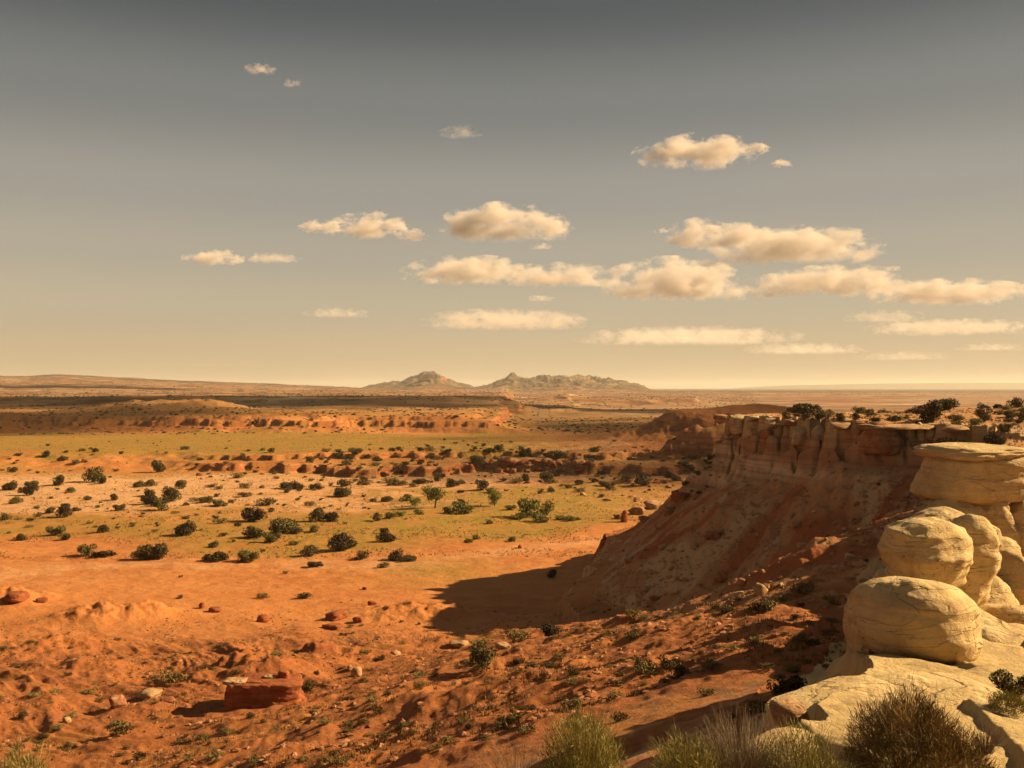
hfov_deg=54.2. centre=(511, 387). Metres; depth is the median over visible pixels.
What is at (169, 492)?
juniper
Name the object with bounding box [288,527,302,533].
juniper
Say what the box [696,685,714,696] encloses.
desert shrub
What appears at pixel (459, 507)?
willow shrub
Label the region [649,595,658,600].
stone
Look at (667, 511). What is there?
stone
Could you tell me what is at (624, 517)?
stone
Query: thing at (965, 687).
ledge slab
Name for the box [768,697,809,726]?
ledge block
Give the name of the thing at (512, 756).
dead brush
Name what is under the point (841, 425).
rim block
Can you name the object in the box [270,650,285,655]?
desert shrub
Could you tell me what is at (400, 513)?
willow shrub
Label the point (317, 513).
juniper
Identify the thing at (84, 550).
juniper
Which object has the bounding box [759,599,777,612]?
desert shrub
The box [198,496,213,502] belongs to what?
juniper
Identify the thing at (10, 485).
juniper
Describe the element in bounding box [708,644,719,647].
sage shrub
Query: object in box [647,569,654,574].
talus block
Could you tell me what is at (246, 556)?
juniper
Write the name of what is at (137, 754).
desert shrub
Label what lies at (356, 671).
stone
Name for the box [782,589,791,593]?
talus block
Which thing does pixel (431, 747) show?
sage shrub
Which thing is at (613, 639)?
pale stones
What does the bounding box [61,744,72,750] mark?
sage shrub
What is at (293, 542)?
desert shrub
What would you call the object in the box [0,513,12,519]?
juniper
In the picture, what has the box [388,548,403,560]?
juniper
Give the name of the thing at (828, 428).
rim block
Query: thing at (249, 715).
sage shrub
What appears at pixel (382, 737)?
sage shrub
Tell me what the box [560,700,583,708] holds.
sage shrub
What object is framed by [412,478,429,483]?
juniper
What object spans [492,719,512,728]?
sage shrub
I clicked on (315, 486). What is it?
juniper
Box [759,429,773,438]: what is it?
rim block
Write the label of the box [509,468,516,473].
ledge boulder
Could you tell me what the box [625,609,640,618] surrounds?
desert shrub
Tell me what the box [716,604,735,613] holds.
desert shrub
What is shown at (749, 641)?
sage shrub
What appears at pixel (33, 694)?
desert shrub
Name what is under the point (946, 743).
desert brush
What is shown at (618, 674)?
sage shrub
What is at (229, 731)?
sage shrub
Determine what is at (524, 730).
sage shrub
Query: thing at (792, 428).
rim block
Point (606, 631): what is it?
desert shrub
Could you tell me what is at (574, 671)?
sage shrub
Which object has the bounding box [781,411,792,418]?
desert shrub
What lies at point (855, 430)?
rim block
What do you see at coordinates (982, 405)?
juniper
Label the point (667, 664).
desert shrub
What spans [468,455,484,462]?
juniper
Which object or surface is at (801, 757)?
desert brush
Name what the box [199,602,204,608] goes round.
stone
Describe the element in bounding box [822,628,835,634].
sage shrub
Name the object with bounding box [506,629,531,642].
desert shrub
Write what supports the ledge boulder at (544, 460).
on the ground at (128, 597)
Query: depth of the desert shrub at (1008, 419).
112.44 m
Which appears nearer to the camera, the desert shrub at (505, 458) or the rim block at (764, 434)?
the rim block at (764, 434)
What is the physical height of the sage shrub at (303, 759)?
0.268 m
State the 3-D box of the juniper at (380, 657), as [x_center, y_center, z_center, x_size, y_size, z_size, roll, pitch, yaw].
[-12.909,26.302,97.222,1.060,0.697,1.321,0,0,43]
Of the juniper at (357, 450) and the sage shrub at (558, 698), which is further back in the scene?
the juniper at (357, 450)
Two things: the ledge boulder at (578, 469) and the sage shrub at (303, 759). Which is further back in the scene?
the ledge boulder at (578, 469)
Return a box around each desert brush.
[0,736,64,767]
[536,677,630,767]
[636,715,733,767]
[739,706,872,767]
[820,669,1008,767]
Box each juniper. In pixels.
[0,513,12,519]
[1,480,18,489]
[7,467,18,471]
[9,496,23,503]
[12,533,27,540]
[17,482,39,494]
[41,450,49,457]
[45,507,55,512]
[45,525,66,535]
[52,474,64,485]
[55,504,73,517]
[57,455,68,460]
[60,533,70,539]
[65,487,75,492]
[71,459,80,463]
[72,507,81,510]
[77,543,97,556]
[81,466,105,481]
[91,550,116,557]
[96,525,109,532]
[98,476,105,483]
[110,493,118,499]
[113,503,125,510]
[130,544,155,559]
[132,480,144,487]
[139,494,157,504]
[144,479,157,486]
[144,488,155,495]
[145,542,168,559]
[151,460,165,471]
[152,497,170,510]
[160,486,181,501]
[174,480,187,488]
[174,520,197,535]
[180,446,189,449]
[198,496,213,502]
[202,551,228,562]
[208,540,218,547]
[211,499,227,506]
[237,550,259,562]
[241,506,267,521]
[242,525,264,537]
[262,531,281,542]
[268,517,299,532]
[279,482,292,488]
[284,487,292,492]
[286,480,304,489]
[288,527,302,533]
[300,544,319,555]
[305,456,315,462]
[307,507,326,521]
[307,561,323,566]
[308,482,323,489]
[310,525,319,531]
[322,511,337,520]
[327,532,354,550]
[328,515,338,521]
[333,452,342,456]
[333,487,349,496]
[334,487,351,496]
[337,479,350,485]
[351,447,362,453]
[362,454,371,458]
[369,497,377,501]
[372,456,382,460]
[372,512,382,520]
[374,655,384,660]
[375,530,396,541]
[380,495,392,501]
[384,512,396,517]
[388,477,401,485]
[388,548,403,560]
[400,555,416,561]
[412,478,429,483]
[434,476,443,480]
[445,478,457,486]
[467,645,497,671]
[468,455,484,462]
[475,479,488,489]
[482,448,494,451]
[494,445,504,450]
[507,536,515,541]
[518,447,531,456]
[522,473,529,480]
[539,472,553,481]
[540,623,562,636]
[546,450,565,459]
[547,486,554,491]
[547,569,556,577]
[575,479,583,484]
[598,480,605,486]
[604,482,615,490]
[634,472,652,485]
[663,471,673,477]
[670,473,680,480]
[766,674,807,695]
[784,403,822,413]
[855,408,874,413]
[918,399,943,421]
[938,398,959,409]
[976,402,991,408]
[983,431,1006,444]
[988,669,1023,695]
[998,423,1012,431]
[1005,397,1023,407]
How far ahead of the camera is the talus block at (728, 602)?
71.53 m
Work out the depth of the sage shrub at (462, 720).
46.97 m
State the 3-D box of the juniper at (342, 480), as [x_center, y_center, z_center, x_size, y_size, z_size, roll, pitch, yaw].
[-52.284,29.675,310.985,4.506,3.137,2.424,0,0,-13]
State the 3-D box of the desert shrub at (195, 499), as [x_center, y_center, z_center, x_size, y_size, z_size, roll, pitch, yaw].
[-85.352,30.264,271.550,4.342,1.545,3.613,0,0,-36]
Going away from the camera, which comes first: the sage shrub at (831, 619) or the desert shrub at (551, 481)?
the sage shrub at (831, 619)
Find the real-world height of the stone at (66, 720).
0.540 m
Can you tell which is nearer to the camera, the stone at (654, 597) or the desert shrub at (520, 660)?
the desert shrub at (520, 660)
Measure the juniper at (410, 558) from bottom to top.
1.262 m
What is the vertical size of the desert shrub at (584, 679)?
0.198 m
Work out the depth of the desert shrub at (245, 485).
304.43 m
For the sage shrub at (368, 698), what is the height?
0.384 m
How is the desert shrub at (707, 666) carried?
on the ground at (128, 597)
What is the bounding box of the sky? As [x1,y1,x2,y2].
[0,0,1023,388]
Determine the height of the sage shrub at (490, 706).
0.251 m
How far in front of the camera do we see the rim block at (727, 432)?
154.17 m
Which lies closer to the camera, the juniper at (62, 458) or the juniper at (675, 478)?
the juniper at (675, 478)
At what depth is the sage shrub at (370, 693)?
68.52 m
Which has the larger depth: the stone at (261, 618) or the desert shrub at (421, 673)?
the stone at (261, 618)
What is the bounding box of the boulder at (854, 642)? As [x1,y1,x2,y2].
[843,586,873,653]
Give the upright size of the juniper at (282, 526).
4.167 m
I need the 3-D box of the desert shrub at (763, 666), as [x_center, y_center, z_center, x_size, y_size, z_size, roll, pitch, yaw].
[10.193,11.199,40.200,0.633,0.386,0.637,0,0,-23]
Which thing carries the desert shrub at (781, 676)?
on the ground at (128, 597)
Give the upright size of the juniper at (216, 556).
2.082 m
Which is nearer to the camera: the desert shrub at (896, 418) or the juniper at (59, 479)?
the desert shrub at (896, 418)
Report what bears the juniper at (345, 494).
on the ground at (128, 597)
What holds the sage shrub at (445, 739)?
on the ground at (128, 597)
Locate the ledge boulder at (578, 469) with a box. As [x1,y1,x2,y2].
[575,467,582,472]
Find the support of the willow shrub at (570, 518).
on the ground at (128, 597)
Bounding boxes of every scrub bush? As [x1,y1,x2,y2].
[341,458,351,464]
[360,480,373,484]
[380,472,389,476]
[408,482,418,486]
[424,446,435,451]
[588,446,601,451]
[685,464,694,470]
[687,454,700,458]
[706,455,714,459]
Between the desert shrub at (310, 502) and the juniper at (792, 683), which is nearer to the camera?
the juniper at (792, 683)
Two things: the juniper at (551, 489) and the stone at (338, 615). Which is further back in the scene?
the juniper at (551, 489)
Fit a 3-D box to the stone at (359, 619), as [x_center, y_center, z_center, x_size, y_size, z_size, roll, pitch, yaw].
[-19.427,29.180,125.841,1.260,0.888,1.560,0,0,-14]
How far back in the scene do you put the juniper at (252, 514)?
229.68 m
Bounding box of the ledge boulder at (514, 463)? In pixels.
[511,460,517,466]
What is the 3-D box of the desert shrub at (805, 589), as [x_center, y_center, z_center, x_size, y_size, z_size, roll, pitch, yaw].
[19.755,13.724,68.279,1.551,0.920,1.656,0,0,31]
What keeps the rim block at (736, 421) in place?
on the ground at (128, 597)
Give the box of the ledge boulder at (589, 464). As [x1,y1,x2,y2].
[584,461,595,467]
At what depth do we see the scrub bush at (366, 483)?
317.13 m
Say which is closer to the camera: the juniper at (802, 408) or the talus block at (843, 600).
the talus block at (843, 600)
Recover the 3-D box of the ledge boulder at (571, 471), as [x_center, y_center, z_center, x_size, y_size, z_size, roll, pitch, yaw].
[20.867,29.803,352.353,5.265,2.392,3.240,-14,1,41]
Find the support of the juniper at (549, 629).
on the ground at (128, 597)
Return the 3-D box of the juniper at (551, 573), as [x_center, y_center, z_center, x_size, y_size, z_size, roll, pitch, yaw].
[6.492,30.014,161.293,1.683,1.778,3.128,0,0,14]
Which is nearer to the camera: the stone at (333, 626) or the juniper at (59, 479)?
the stone at (333, 626)
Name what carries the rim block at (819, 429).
on the ground at (128, 597)
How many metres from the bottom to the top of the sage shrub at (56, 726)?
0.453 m
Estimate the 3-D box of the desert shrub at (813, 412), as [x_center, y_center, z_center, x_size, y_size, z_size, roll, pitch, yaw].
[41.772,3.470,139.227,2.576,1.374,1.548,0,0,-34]
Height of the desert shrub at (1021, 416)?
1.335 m
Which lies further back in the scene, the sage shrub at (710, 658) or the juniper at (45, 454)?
the juniper at (45, 454)
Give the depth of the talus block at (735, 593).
75.67 m
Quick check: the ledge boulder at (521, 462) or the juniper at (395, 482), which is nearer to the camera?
the juniper at (395, 482)
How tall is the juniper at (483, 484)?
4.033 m
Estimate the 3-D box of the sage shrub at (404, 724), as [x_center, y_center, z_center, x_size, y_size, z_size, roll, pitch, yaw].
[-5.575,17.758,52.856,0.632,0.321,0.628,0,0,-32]
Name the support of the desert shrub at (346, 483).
on the ground at (128, 597)
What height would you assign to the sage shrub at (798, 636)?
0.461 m
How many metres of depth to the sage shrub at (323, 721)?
55.55 m
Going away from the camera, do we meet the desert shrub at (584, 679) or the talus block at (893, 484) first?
the desert shrub at (584, 679)
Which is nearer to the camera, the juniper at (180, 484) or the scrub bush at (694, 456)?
the juniper at (180, 484)
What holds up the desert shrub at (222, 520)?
on the ground at (128, 597)
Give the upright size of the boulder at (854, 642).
1.954 m
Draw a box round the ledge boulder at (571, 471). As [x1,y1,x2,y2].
[565,468,575,473]
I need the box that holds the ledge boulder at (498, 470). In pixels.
[495,468,502,472]
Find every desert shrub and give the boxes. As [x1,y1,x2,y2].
[16,711,28,718]
[25,689,42,697]
[78,686,98,694]
[107,719,133,733]
[132,751,148,758]
[157,667,186,683]
[188,497,199,500]
[190,733,207,740]
[212,518,227,523]
[228,670,242,674]
[230,472,244,477]
[237,492,253,496]
[239,482,253,488]
[254,497,277,505]
[256,593,269,598]
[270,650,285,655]
[289,540,300,544]
[295,592,313,598]
[302,680,316,689]
[303,501,316,505]
[336,479,353,486]
[354,550,371,560]
[357,478,369,484]
[359,648,372,654]
[377,561,389,567]
[412,670,425,676]
[412,681,426,689]
[460,660,476,665]
[470,638,487,644]
[497,455,510,462]
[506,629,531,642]
[508,477,523,482]
[512,658,524,663]
[525,662,538,667]
[545,479,557,483]
[554,652,567,659]
[582,677,591,681]
[600,629,612,634]
[606,690,625,697]
[610,710,629,721]
[615,474,635,481]
[622,629,640,638]
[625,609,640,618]
[631,654,656,673]
[637,614,648,619]
[658,654,681,669]
[668,664,692,676]
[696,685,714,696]
[701,660,722,669]
[705,600,719,608]
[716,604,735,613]
[722,643,741,650]
[725,713,737,718]
[747,599,765,610]
[747,635,763,641]
[757,661,772,670]
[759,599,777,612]
[771,674,787,677]
[774,592,790,601]
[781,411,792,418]
[789,581,814,594]
[790,412,801,416]
[799,412,813,421]
[806,408,819,414]
[814,411,823,419]
[818,410,835,417]
[823,592,845,604]
[835,412,845,420]
[849,413,860,419]
[864,412,874,416]
[869,417,880,421]
[877,408,891,412]
[886,415,901,420]
[907,407,924,413]
[932,436,965,443]
[947,413,962,420]
[950,420,962,424]
[966,418,983,424]
[974,408,992,418]
[979,414,989,421]
[993,410,1003,414]
[997,405,1014,409]
[1002,417,1013,421]
[1005,408,1017,412]
[1006,413,1014,418]
[1012,419,1023,422]
[1015,412,1023,419]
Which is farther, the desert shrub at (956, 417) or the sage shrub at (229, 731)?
the desert shrub at (956, 417)
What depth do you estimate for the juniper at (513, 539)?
199.40 m
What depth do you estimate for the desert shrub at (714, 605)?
72.48 m
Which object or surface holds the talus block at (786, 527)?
on the ground at (128, 597)
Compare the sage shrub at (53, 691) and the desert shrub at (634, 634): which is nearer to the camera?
the desert shrub at (634, 634)
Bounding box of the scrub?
[0,376,997,434]
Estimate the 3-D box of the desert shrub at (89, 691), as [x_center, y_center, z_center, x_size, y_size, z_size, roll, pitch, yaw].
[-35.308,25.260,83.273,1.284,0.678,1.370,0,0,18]
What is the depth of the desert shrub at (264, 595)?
143.49 m
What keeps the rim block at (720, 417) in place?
on the ground at (128, 597)
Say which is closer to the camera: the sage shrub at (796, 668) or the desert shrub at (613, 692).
the sage shrub at (796, 668)
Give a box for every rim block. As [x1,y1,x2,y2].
[713,414,727,419]
[724,415,733,435]
[729,414,745,434]
[745,416,758,421]
[746,426,757,437]
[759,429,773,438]
[765,418,776,428]
[774,419,796,425]
[790,417,797,437]
[792,426,805,445]
[811,424,824,441]
[826,421,832,432]
[830,422,851,429]
[851,422,865,434]
[857,422,903,455]
[857,424,935,429]
[905,430,915,442]
[916,422,924,442]
[925,429,934,441]
[941,425,969,433]
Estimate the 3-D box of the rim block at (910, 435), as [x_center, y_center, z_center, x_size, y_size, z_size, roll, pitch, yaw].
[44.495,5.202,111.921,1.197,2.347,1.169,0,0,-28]
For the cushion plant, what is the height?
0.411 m
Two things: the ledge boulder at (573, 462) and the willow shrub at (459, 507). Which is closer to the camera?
the willow shrub at (459, 507)
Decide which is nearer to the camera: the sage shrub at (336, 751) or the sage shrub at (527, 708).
the sage shrub at (527, 708)
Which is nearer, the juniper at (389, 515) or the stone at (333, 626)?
the stone at (333, 626)
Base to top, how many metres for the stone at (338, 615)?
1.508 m
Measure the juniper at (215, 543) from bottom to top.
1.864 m
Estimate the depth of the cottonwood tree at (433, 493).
251.30 m
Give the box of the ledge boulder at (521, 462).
[518,459,528,464]
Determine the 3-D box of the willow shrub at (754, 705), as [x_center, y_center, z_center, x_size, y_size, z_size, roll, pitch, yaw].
[7.892,10.079,31.683,1.006,0.574,1.032,0,0,-8]
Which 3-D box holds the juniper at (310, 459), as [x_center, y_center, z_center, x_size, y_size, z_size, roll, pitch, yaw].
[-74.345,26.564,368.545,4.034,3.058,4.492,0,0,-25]
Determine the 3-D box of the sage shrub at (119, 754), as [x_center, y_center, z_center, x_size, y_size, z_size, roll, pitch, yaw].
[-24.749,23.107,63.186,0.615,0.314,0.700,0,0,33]
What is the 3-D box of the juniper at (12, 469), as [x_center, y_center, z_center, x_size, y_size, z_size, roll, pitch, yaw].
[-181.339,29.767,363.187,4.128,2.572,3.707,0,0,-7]
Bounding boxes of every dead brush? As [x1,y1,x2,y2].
[467,719,560,767]
[690,698,791,767]
[860,671,942,743]
[962,716,1006,753]
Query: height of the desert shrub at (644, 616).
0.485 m
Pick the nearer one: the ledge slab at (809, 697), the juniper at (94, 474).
the ledge slab at (809, 697)
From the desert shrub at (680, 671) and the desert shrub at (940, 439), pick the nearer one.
the desert shrub at (680, 671)
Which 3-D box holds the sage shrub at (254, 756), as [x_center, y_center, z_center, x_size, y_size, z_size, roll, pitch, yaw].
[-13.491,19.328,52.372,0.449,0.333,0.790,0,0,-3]
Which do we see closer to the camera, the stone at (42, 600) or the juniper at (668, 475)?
the stone at (42, 600)
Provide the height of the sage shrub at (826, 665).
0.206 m
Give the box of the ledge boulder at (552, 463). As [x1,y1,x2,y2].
[548,461,556,467]
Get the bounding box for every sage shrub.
[31,739,46,744]
[39,733,49,737]
[49,687,59,692]
[51,723,64,729]
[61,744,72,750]
[63,711,77,717]
[95,697,106,702]
[115,751,126,756]
[148,674,159,678]
[176,737,190,743]
[183,753,193,759]
[198,664,210,668]
[205,750,224,758]
[223,728,234,734]
[245,712,254,718]
[248,758,259,765]
[250,752,258,759]
[299,755,309,761]
[316,717,332,724]
[329,749,343,754]
[332,754,350,766]
[340,719,356,727]
[340,727,351,732]
[356,718,369,723]
[365,690,376,695]
[365,694,375,701]
[371,706,385,713]
[376,732,392,741]
[382,691,392,695]
[391,723,402,729]
[400,721,411,726]
[407,729,417,735]
[426,744,437,750]
[438,736,453,742]
[455,718,467,723]
[477,735,492,740]
[486,704,494,709]
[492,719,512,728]
[496,714,509,723]
[508,713,523,719]
[517,722,537,733]
[523,704,536,710]
[540,661,556,667]
[554,696,565,701]
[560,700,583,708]
[562,664,580,674]
[565,676,577,684]
[611,679,622,685]
[612,670,624,676]
[645,669,659,674]
[658,677,671,683]
[668,675,680,679]
[703,656,717,662]
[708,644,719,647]
[729,595,742,601]
[743,637,759,645]
[781,661,799,671]
[786,632,806,640]
[787,663,801,671]
[790,613,801,618]
[799,637,821,645]
[801,658,813,662]
[819,662,829,667]
[822,617,839,622]
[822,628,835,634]
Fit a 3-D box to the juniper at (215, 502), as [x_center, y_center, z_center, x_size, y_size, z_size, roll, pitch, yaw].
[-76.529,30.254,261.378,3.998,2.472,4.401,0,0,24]
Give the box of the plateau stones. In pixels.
[769,408,1021,516]
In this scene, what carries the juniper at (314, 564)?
on the ground at (128, 597)
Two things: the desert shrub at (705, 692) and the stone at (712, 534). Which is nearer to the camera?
the desert shrub at (705, 692)
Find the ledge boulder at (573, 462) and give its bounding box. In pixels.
[565,460,579,467]
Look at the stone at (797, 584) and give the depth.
68.29 m
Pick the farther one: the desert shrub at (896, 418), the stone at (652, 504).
the stone at (652, 504)
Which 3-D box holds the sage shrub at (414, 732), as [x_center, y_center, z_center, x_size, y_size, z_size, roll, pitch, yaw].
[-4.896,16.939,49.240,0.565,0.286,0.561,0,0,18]
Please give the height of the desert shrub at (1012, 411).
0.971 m
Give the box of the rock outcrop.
[222,670,306,710]
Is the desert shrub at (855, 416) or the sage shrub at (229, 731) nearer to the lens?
the sage shrub at (229, 731)
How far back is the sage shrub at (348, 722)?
55.88 m
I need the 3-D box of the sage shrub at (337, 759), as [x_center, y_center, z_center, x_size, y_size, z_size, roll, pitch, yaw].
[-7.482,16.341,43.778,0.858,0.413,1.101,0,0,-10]
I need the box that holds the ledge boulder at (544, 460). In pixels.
[541,458,551,464]
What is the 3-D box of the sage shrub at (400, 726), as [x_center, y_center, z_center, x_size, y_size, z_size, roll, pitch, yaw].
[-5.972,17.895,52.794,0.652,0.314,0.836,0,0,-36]
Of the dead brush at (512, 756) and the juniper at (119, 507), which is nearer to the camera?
the dead brush at (512, 756)
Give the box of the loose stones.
[0,409,985,767]
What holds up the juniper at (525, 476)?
on the ground at (128, 597)
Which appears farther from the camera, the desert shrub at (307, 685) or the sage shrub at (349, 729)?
the desert shrub at (307, 685)
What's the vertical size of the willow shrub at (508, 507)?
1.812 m
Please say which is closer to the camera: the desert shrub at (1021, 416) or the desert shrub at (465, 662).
the desert shrub at (465, 662)
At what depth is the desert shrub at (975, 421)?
109.64 m
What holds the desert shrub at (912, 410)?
on the ground at (128, 597)
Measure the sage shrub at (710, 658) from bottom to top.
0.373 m
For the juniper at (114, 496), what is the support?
on the ground at (128, 597)
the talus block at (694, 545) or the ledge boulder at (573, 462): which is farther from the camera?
the ledge boulder at (573, 462)
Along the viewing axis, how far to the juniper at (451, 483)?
308.12 m
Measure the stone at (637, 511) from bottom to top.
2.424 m
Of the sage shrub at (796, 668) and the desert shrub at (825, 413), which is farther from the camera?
the desert shrub at (825, 413)
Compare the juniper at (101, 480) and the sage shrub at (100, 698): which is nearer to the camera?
the sage shrub at (100, 698)
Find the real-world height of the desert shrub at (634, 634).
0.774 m
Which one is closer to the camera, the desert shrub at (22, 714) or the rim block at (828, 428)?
the desert shrub at (22, 714)
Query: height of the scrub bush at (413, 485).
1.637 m
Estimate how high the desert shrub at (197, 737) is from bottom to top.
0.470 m
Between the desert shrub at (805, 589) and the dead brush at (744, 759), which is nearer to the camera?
the dead brush at (744, 759)
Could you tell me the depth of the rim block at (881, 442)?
110.94 m
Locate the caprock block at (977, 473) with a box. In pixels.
[910,442,1023,504]
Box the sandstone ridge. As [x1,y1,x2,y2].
[872,499,1023,645]
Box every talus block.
[624,558,631,563]
[642,586,651,592]
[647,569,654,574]
[658,544,666,549]
[690,542,698,548]
[723,599,732,606]
[728,591,743,597]
[770,583,778,588]
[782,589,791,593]
[783,523,789,530]
[788,520,799,529]
[797,542,807,546]
[825,489,833,493]
[830,595,847,604]
[844,553,855,560]
[889,481,902,487]
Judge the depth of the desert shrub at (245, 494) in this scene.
280.02 m
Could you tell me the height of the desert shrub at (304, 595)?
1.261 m
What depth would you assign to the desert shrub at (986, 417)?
113.46 m
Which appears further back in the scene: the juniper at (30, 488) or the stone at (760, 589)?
the juniper at (30, 488)
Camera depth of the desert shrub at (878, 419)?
114.96 m
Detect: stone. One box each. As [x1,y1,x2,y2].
[1,590,29,603]
[36,597,47,602]
[62,717,70,723]
[109,695,126,708]
[137,688,162,700]
[160,696,175,702]
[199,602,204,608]
[208,606,221,612]
[256,614,269,622]
[322,623,343,629]
[325,609,348,620]
[351,666,361,677]
[352,616,362,622]
[367,600,376,605]
[390,650,400,655]
[449,640,468,647]
[495,641,510,649]
[602,533,610,539]
[620,510,627,522]
[628,507,645,514]
[638,516,649,522]
[643,500,662,508]
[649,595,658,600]
[662,507,672,515]
[670,492,689,502]
[702,530,722,537]
[715,572,727,582]
[737,578,745,586]
[753,582,767,595]
[790,582,809,593]
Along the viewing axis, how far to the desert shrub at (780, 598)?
66.96 m
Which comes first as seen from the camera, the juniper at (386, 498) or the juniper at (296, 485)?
the juniper at (386, 498)
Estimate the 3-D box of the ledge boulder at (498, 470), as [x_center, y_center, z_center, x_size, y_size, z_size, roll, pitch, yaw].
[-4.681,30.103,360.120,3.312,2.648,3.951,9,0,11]
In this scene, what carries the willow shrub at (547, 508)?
on the ground at (128, 597)
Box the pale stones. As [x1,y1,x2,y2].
[363,417,869,694]
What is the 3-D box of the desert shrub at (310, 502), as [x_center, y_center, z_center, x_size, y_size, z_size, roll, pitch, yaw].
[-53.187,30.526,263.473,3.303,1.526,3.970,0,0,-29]
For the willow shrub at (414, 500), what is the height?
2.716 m
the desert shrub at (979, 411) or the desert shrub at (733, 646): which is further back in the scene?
the desert shrub at (979, 411)
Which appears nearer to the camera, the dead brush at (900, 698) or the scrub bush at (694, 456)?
the dead brush at (900, 698)
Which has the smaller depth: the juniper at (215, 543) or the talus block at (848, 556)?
the talus block at (848, 556)
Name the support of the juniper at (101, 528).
on the ground at (128, 597)
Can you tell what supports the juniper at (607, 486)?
on the ground at (128, 597)
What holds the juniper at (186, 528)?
on the ground at (128, 597)
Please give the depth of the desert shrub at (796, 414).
132.08 m
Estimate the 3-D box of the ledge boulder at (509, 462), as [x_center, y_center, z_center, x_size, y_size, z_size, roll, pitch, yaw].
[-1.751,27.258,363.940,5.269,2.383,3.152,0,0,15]
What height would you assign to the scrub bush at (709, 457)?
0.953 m
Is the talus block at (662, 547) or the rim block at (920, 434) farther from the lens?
the talus block at (662, 547)
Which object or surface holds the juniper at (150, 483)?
on the ground at (128, 597)
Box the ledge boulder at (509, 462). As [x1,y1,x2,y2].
[500,460,512,465]
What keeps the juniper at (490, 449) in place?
on the ground at (128, 597)
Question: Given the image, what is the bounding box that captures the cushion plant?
[986,689,1023,717]
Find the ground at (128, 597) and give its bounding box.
[0,371,1023,767]
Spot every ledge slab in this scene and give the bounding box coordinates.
[745,725,820,749]
[764,675,903,729]
[871,672,1011,708]
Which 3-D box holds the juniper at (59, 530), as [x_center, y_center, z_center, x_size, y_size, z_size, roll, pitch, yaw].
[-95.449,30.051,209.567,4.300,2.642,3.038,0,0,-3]
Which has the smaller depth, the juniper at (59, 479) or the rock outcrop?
the rock outcrop
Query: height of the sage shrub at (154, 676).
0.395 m
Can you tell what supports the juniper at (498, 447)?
on the ground at (128, 597)
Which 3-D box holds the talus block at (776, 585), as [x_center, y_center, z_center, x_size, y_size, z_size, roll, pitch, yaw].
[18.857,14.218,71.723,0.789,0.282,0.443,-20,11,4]
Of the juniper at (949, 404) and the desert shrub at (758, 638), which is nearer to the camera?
the desert shrub at (758, 638)
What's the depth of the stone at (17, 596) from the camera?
137.53 m
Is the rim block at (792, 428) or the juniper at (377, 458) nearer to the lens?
the rim block at (792, 428)
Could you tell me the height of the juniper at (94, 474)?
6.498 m
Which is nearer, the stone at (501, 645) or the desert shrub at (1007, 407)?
the stone at (501, 645)
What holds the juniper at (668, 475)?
on the ground at (128, 597)
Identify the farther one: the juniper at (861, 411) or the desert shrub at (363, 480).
the desert shrub at (363, 480)
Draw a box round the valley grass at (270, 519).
[0,408,707,558]
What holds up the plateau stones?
on the ground at (128, 597)
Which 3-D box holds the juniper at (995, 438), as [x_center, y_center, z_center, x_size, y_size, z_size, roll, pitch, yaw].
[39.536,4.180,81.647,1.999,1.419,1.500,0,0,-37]
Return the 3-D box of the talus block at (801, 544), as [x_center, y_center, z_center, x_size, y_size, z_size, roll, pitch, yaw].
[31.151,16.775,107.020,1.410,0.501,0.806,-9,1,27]
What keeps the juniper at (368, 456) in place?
on the ground at (128, 597)
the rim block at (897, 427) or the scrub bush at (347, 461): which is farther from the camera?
the scrub bush at (347, 461)
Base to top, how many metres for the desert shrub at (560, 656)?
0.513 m
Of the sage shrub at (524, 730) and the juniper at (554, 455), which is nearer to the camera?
the sage shrub at (524, 730)
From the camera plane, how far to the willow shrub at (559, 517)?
233.86 m
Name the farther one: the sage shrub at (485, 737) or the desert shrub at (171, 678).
the desert shrub at (171, 678)
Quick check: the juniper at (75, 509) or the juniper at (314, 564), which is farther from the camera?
the juniper at (75, 509)
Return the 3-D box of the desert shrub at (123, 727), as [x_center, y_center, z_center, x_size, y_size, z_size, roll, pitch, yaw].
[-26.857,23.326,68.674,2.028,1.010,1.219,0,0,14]
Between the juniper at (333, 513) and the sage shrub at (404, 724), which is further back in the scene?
the juniper at (333, 513)
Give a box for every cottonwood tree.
[421,485,445,507]
[488,486,502,505]
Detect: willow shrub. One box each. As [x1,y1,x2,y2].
[395,511,406,515]
[399,494,412,500]
[409,498,421,505]
[413,508,424,514]
[442,505,451,513]
[450,500,472,514]
[464,538,472,542]
[505,505,516,509]
[510,512,526,519]
[517,498,540,516]
[531,511,551,522]
[538,499,555,515]
[555,515,565,519]
[566,515,575,520]
[744,698,767,713]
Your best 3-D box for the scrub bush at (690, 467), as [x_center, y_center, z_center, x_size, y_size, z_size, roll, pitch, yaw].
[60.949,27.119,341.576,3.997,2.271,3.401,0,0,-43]
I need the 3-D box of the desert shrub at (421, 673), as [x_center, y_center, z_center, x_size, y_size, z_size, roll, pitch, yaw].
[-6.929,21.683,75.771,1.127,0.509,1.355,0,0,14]
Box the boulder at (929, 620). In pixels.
[849,576,982,665]
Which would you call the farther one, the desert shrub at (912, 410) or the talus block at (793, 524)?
the desert shrub at (912, 410)
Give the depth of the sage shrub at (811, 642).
46.95 m
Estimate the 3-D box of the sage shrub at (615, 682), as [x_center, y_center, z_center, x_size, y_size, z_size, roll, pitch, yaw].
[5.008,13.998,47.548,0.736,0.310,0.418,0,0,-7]
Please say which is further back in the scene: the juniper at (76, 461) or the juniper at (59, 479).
the juniper at (76, 461)

